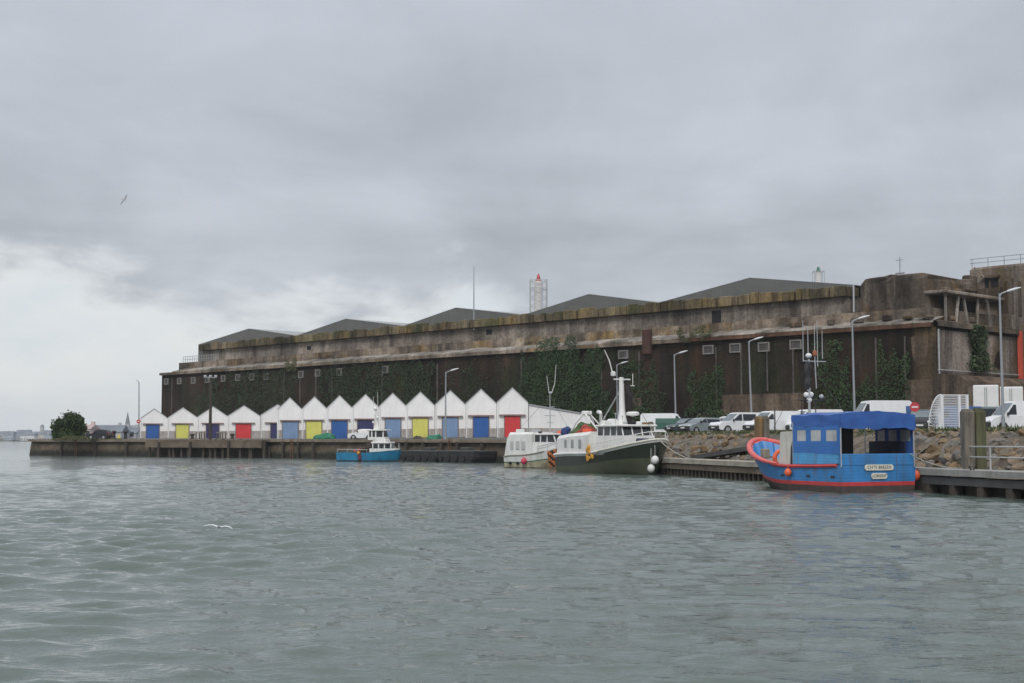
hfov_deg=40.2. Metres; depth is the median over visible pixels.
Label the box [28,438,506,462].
quay wall
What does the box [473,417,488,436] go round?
door
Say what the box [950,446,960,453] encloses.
boulder
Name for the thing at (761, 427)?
mooring pile
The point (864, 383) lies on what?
climbing ivy
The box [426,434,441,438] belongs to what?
net heap
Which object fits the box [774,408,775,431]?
thin post
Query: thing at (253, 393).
climbing ivy
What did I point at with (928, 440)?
boulder
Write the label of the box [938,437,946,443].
boulder
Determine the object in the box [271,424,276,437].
door
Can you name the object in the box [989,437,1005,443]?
boulder
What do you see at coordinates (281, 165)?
sky
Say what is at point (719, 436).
boulder
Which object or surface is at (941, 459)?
boulder
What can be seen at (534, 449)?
fishing boat
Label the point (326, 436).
net heap
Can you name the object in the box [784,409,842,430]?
parked van
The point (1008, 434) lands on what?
boulder
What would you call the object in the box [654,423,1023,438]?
grass
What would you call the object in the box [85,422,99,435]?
town house
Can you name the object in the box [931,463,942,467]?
boulder
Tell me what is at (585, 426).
net heap
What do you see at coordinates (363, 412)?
harbour shed
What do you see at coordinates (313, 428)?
door
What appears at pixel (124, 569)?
water
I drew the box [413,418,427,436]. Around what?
door
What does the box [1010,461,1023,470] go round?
boulder
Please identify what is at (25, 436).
town house
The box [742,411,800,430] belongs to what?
parked van
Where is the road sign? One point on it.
(914, 407)
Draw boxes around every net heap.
[313,433,335,438]
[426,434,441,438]
[561,426,570,434]
[568,422,596,433]
[575,424,596,432]
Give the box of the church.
[125,413,134,426]
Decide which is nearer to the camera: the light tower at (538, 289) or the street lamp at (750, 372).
the street lamp at (750, 372)
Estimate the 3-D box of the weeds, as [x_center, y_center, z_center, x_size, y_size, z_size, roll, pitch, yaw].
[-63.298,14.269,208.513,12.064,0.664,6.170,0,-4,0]
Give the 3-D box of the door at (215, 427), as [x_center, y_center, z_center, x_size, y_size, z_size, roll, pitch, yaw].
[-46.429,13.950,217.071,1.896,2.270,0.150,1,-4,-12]
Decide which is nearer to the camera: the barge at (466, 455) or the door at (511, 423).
the barge at (466, 455)
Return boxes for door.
[146,425,158,437]
[176,425,188,437]
[206,424,218,437]
[236,424,250,437]
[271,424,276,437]
[282,422,297,438]
[306,421,321,438]
[332,421,346,438]
[358,420,372,429]
[385,419,400,437]
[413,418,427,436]
[443,418,457,437]
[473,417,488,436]
[505,417,519,436]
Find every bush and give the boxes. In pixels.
[49,410,86,437]
[632,405,650,420]
[694,406,731,417]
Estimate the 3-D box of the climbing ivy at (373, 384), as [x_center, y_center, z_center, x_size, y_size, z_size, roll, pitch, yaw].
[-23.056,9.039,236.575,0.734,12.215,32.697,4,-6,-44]
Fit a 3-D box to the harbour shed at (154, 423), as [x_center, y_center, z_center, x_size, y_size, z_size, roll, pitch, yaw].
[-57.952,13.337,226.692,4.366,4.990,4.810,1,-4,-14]
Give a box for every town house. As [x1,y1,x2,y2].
[4,433,14,439]
[16,429,31,433]
[20,433,37,440]
[31,432,46,438]
[44,434,52,438]
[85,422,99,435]
[97,423,129,437]
[128,425,137,437]
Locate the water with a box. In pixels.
[0,441,1023,682]
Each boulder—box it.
[682,451,690,457]
[690,445,699,450]
[700,445,709,452]
[716,434,726,438]
[721,440,728,446]
[744,455,752,460]
[914,428,924,435]
[914,435,927,445]
[916,461,925,466]
[921,453,929,460]
[924,436,935,444]
[925,444,941,453]
[926,460,934,466]
[927,431,936,436]
[927,452,940,462]
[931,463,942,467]
[937,453,945,463]
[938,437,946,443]
[943,453,953,462]
[948,440,959,445]
[948,462,960,467]
[950,431,958,437]
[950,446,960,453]
[951,449,960,465]
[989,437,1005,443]
[989,454,997,460]
[991,448,999,454]
[997,440,1009,444]
[998,451,1017,458]
[1000,432,1017,437]
[1007,454,1022,464]
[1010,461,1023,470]
[1013,438,1020,444]
[1017,428,1023,436]
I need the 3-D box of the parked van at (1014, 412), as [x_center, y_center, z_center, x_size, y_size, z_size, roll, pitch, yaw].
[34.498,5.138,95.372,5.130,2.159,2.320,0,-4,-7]
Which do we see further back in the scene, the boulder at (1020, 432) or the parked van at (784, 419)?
the parked van at (784, 419)
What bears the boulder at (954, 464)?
on the riprap bank
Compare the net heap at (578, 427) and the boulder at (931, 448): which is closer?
the boulder at (931, 448)
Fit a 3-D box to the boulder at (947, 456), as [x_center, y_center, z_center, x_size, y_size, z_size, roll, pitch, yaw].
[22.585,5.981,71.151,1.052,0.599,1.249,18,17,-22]
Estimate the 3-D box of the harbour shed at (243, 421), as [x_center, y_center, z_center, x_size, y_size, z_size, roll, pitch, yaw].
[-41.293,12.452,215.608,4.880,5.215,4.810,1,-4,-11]
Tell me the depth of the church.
638.62 m
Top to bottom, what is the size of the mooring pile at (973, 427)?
5.431 m
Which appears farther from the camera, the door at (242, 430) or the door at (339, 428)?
the door at (242, 430)
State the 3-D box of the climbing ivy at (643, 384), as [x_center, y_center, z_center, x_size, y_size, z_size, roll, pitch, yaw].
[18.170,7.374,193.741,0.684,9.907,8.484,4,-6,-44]
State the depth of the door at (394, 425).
175.98 m
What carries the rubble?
on the riprap bank
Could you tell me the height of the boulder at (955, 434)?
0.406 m
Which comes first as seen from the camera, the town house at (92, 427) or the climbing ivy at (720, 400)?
the climbing ivy at (720, 400)
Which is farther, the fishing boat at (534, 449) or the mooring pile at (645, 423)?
the fishing boat at (534, 449)
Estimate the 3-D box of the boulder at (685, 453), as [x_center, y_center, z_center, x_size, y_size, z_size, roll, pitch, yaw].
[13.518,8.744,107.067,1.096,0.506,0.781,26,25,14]
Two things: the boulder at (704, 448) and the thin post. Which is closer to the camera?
the thin post
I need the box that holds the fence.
[928,394,968,428]
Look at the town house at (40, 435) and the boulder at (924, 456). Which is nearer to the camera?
the boulder at (924, 456)
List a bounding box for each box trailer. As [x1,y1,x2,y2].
[973,385,998,406]
[998,387,1022,405]
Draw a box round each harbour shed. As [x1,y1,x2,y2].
[140,408,167,437]
[167,407,197,437]
[197,406,227,437]
[227,405,259,437]
[260,404,279,437]
[277,398,301,438]
[302,396,326,438]
[327,395,351,438]
[352,394,378,432]
[379,393,405,437]
[406,391,434,437]
[435,390,464,437]
[465,389,495,437]
[497,387,527,437]
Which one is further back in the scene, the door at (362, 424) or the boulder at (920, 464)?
the door at (362, 424)
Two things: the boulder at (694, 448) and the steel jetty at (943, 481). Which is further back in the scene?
the boulder at (694, 448)
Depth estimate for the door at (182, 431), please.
220.78 m
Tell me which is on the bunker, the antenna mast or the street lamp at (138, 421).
the antenna mast
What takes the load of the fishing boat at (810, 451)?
on the water
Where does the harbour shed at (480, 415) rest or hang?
on the ground at (348, 438)
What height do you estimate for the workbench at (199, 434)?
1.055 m
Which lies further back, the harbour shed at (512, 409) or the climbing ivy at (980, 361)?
the climbing ivy at (980, 361)
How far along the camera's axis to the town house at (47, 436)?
1505.10 m
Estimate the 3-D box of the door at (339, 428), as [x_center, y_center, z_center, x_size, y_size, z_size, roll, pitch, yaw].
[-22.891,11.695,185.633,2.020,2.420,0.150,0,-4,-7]
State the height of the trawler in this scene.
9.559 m
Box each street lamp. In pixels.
[136,379,140,438]
[444,368,458,438]
[616,361,627,419]
[674,350,687,413]
[748,337,762,411]
[851,315,869,410]
[999,287,1020,426]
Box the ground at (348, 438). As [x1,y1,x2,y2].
[122,429,999,438]
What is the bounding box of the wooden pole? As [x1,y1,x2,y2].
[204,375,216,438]
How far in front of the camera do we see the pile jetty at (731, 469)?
89.78 m
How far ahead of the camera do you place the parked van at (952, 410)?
105.06 m
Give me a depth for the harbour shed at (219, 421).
217.17 m
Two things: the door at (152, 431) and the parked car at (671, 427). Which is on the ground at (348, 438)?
the parked car at (671, 427)
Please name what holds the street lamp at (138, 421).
on the ground at (348, 438)
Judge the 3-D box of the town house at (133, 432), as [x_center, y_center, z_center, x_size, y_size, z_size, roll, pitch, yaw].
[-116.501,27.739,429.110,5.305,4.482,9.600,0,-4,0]
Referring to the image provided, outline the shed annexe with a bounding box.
[528,404,589,432]
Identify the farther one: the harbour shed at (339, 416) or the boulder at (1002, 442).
the harbour shed at (339, 416)
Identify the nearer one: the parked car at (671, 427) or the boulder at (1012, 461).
the boulder at (1012, 461)
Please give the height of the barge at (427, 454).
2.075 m
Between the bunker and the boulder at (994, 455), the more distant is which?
the bunker
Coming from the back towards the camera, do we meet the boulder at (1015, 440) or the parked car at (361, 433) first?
the parked car at (361, 433)
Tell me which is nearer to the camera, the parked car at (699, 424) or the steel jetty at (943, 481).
the steel jetty at (943, 481)
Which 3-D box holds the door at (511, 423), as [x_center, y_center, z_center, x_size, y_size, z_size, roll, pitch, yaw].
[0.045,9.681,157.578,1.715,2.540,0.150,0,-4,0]
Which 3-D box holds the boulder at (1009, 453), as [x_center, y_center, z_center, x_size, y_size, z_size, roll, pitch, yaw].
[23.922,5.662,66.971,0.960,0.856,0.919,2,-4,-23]
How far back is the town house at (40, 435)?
1539.42 m
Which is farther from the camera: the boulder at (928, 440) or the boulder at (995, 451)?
the boulder at (928, 440)
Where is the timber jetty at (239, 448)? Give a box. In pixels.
[145,439,269,457]
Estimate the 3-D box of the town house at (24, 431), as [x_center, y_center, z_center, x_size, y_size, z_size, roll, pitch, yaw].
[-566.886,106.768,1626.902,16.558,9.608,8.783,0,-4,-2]
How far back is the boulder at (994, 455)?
68.25 m
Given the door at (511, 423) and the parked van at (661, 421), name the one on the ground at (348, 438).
the parked van at (661, 421)
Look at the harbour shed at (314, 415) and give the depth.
190.69 m
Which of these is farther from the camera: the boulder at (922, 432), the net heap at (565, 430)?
the net heap at (565, 430)
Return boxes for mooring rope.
[660,441,705,459]
[909,453,961,468]
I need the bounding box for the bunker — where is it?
[159,254,1023,442]
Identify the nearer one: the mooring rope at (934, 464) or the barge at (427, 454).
the mooring rope at (934, 464)
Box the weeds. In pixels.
[51,435,121,439]
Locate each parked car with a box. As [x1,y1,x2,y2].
[86,430,112,438]
[347,429,371,438]
[664,418,692,432]
[677,418,720,432]
[708,412,759,431]
[910,409,935,427]
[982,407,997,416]
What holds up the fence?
on the ground at (348, 438)
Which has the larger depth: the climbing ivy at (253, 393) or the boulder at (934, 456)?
the climbing ivy at (253, 393)
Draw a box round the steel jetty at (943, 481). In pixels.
[915,446,1023,498]
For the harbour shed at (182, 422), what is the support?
on the ground at (348, 438)
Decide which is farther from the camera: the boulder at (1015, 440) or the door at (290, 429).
the door at (290, 429)
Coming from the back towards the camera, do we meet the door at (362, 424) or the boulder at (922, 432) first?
the door at (362, 424)
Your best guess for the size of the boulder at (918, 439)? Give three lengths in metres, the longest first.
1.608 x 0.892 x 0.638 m
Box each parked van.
[640,413,681,430]
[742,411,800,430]
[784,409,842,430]
[855,400,911,429]
[934,406,981,427]
[986,401,1023,428]
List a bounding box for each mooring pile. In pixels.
[642,422,653,435]
[754,416,769,461]
[960,408,986,477]
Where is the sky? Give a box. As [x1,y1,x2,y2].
[0,0,1023,431]
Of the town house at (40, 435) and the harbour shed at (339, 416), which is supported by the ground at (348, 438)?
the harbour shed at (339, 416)
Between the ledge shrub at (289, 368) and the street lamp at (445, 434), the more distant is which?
the ledge shrub at (289, 368)
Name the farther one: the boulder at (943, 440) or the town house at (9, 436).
the town house at (9, 436)
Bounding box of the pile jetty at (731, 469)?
[655,458,765,480]
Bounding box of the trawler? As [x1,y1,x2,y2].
[553,350,669,474]
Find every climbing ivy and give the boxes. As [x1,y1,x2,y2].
[195,368,297,423]
[318,359,438,406]
[438,355,520,425]
[517,335,616,423]
[620,359,666,412]
[684,365,724,417]
[812,339,909,411]
[965,323,996,371]
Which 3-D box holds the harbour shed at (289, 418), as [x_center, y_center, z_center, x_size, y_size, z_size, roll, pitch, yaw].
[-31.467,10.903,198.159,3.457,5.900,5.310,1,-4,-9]
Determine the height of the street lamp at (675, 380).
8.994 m
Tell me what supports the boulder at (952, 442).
on the riprap bank
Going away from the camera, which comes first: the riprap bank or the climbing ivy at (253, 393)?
the riprap bank
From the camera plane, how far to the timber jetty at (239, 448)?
191.03 m
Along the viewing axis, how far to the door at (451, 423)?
166.61 m
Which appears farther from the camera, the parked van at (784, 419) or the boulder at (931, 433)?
the parked van at (784, 419)
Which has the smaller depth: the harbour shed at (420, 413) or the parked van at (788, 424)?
the parked van at (788, 424)
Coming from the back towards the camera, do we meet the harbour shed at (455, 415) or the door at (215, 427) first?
the door at (215, 427)
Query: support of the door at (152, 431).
in the harbour shed at (154, 423)
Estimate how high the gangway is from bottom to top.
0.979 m
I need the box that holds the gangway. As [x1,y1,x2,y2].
[690,446,747,458]
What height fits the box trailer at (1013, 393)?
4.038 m
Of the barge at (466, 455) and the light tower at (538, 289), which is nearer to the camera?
the barge at (466, 455)
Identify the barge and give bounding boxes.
[401,447,438,461]
[438,447,496,462]
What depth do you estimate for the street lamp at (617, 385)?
182.01 m
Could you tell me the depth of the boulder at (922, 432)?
79.56 m
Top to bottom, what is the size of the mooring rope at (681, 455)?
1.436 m
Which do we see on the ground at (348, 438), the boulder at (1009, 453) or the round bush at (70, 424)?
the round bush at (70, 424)
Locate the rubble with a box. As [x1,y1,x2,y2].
[654,427,1020,478]
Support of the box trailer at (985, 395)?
on the ground at (348, 438)
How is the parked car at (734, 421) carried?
on the ground at (348, 438)
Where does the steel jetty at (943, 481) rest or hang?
in the water
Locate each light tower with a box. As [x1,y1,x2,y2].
[529,273,547,312]
[812,267,824,282]
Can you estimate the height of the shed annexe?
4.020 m
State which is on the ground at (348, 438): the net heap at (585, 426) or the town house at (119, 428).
the town house at (119, 428)
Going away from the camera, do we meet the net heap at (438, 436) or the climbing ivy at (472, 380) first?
the net heap at (438, 436)
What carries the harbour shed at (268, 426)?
on the ground at (348, 438)
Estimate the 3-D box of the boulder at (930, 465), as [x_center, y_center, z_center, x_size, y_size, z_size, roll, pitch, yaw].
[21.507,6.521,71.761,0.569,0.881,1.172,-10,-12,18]
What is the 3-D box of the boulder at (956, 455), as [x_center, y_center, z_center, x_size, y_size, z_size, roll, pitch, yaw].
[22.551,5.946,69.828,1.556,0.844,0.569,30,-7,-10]
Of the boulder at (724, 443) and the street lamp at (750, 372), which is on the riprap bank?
the boulder at (724, 443)
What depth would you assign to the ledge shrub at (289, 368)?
254.03 m
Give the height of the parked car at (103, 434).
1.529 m
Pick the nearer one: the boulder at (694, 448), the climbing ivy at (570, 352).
the boulder at (694, 448)
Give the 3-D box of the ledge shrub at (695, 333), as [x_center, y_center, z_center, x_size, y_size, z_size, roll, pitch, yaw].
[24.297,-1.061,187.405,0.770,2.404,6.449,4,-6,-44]
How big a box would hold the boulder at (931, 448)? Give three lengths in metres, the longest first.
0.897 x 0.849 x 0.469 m
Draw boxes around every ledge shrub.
[281,358,296,371]
[674,324,712,342]
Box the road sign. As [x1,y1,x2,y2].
[910,402,919,414]
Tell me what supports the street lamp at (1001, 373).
on the ground at (348, 438)
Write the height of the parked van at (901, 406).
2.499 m
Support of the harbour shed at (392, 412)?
on the ground at (348, 438)
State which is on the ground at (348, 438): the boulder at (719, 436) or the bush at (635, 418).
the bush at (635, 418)
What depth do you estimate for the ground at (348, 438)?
173.99 m
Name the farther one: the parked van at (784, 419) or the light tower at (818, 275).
the light tower at (818, 275)
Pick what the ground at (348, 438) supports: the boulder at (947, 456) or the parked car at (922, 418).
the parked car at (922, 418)
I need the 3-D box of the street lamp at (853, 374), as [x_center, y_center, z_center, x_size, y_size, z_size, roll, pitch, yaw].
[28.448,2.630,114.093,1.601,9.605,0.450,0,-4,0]
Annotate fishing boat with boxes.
[336,392,402,461]
[503,369,565,468]
[747,321,919,492]
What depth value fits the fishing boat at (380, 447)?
156.12 m
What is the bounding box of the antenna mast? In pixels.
[473,278,473,329]
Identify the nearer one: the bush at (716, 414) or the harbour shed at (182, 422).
the bush at (716, 414)
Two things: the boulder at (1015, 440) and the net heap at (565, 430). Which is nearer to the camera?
the boulder at (1015, 440)
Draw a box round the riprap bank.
[662,430,1023,479]
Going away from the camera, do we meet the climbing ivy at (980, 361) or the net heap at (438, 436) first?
the net heap at (438, 436)

